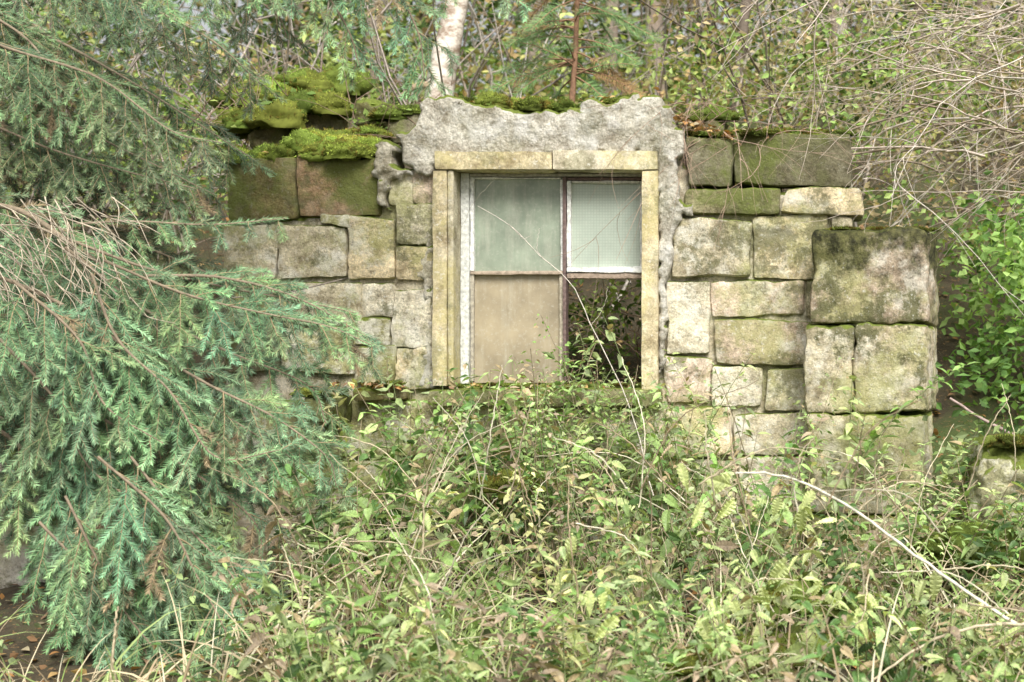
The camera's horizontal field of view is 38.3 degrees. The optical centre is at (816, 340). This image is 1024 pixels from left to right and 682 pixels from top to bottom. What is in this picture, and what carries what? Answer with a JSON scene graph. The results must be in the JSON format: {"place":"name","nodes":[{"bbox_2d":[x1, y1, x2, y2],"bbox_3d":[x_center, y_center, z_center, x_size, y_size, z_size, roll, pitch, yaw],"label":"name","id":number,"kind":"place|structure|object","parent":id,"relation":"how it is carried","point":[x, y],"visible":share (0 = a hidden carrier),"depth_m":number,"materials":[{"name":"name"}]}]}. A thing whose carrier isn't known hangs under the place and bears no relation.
{"place":"outdoors","nodes":[
{"label":"outdoors","id":0,"kind":"place"},
{"bbox_2d":[0,0,1021,120],"label":"sky","id":1,"kind":"structure","parent":0,"point":[636,13],"materials":[{"name":"white"}]},
{"bbox_2d":[0,109,1023,681],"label":"ground","id":2,"kind":"structure","parent":0,"point":[946,345],"depth_m":7.39,"materials":[{"name":"green plant"}]},
{"bbox_2d":[0,0,531,679],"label":"spruce tree","id":3,"kind":"object","parent":2,"relation":"on","point":[104,288],"visible":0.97,"depth_m":5.29,"materials":[{"name":"green plant"}]},
{"bbox_2d":[398,0,468,98],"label":"birch tree","id":4,"kind":"object","parent":2,"relation":"on","point":[450,33],"visible":0.5,"depth_m":7.44,"materials":[{"name":"white plant"}]},
{"bbox_2d":[0,308,1023,681],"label":"undergrowth weeds","id":5,"kind":"object","parent":2,"relation":"on","point":[778,512],"visible":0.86,"depth_m":5.02,"materials":[{"name":"green plant"}]},
{"bbox_2d":[0,0,1023,572],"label":"background shrubs","id":6,"kind":"object","parent":2,"relation":"on","point":[1008,332],"visible":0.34,"depth_m":8.54,"materials":[{"name":"green plant"}]},
{"bbox_2d":[0,0,1023,382],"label":"bare twigs","id":7,"kind":"object","parent":2,"relation":"on","point":[944,40],"visible":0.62,"depth_m":7.32,"materials":[{"name":"brown plant"}]},
{"bbox_2d":[0,482,1023,681],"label":"grass","id":8,"kind":"structure","parent":2,"relation":"on","point":[499,599],"depth_m":4.89,"materials":[{"name":"green plant"}]},
{"bbox_2d":[0,434,1023,588],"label":"rubble stones","id":9,"kind":"object","parent":2,"relation":"on","point":[993,464],"visible":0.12,"depth_m":5.75,"materials":[{"name":"stone"}]},
{"bbox_2d":[0,87,1023,681],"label":"fallen leaves","id":10,"kind":"object","parent":2,"relation":"on","point":[678,119],"visible":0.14,"depth_m":6.33,"materials":[{"name":"brown plant"}]},
{"bbox_2d":[31,0,997,123],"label":"woodland trunks","id":11,"kind":"object","parent":2,"relation":"on","point":[743,25],"visible":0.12,"depth_m":13.46,"materials":[{"name":"brown plant"}]},
{"bbox_2d":[225,95,852,423],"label":"mossy blocks","id":12,"kind":"structure","parent":2,"relation":"on","point":[297,188],"depth_m":6.50,"materials":[{"name":"stone"}]},
{"bbox_2d":[224,159,854,571],"bbox_3d":[-1.268,0.148,6.656,2.942,1.998,0.281,0,0,0],"label":"mortar","id":13,"kind":"object","parent":2,"relation":"on","point":[284,383],"visible":0.19,"depth_m":6.53,"materials":[{"name":"grey concrete"}]},
{"bbox_2d":[223,170,863,557],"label":"stone blocks","id":14,"kind":"structure","parent":2,"relation":"on","point":[782,247],"depth_m":6.49,"materials":[{"name":"stone"}]},
{"bbox_2d":[371,92,693,388],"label":"rough concrete lintel","id":15,"kind":"structure","parent":14,"relation":"on","point":[445,123],"depth_m":6.45,"materials":[{"name":"grey concrete"}]},
{"bbox_2d":[432,150,660,389],"bbox_3d":[-1.235,-0.322,6.573,1.033,1.097,0.302,0,0,0],"label":"window surround","id":16,"kind":"object","parent":15,"relation":"attached to","point":[451,166],"visible":0.77,"depth_m":6.43,"materials":[{"name":"beige stone"}]},
{"bbox_2d":[475,178,562,270],"bbox_3d":[-1.391,-0.538,6.590,0.414,0.441,0.005,0,0,0],"label":"glass pane","id":17,"kind":"object","parent":16,"relation":"attached to","point":[525,208],"visible":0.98,"depth_m":6.59,"materials":[{"name":"glass"}]},
{"bbox_2d":[460,173,641,383],"bbox_3d":[-1.223,-0.288,6.595,0.857,0.983,0.096,0,0,0],"label":"window sash","id":18,"kind":"object","parent":16,"relation":"in","point":[568,271],"depth_m":6.56,"materials":[{"name":"white wood"}]},
{"bbox_2d":[474,274,559,382],"bbox_3d":[-1.391,-0.061,6.593,0.414,0.513,0.005,0,0,0],"label":"dusty pane","id":19,"kind":"object","parent":18,"relation":"in","point":[508,308],"visible":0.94,"depth_m":6.59,"materials":[{"name":"beige glass"}]},
{"bbox_2d":[571,181,639,267],"bbox_3d":[-0.979,-0.541,6.588,0.339,0.417,0.005,0,0,0],"label":"wired glass pane","id":20,"kind":"object","parent":18,"relation":"in","point":[596,211],"visible":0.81,"depth_m":6.59,"materials":[{"name":"glass"}]},
{"bbox_2d":[427,384,662,407],"bbox_3d":[-1.241,0.256,6.579,1.080,0.109,0.362,0,0,0],"label":"window sill","id":21,"kind":"structure","parent":14,"relation":"on","point":[486,394],"depth_m":6.41,"materials":[{"name":"beige stone"}]},
{"bbox_2d":[109,178,1023,681],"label":"dead stalks","id":22,"kind":"object","parent":2,"relation":"on","point":[893,538],"visible":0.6,"depth_m":4.60,"materials":[{"name":"beige plant"}]},
{"bbox_2d":[485,0,662,101],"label":"pine sapling","id":23,"kind":"object","parent":2,"relation":"on","point":[541,26],"visible":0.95,"depth_m":7.47,"materials":[{"name":"green plant"}]},
{"bbox_2d":[207,59,1023,681],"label":"moss","id":24,"kind":"object","parent":2,"relation":"on","point":[311,143],"visible":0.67,"depth_m":6.51,"materials":[{"name":"green plant"}]},
{"bbox_2d":[803,226,939,570],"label":"corner pier","id":25,"kind":"structure","parent":2,"relation":"on","point":[877,290],"depth_m":6.22,"materials":[{"name":"stone"}]}
]}

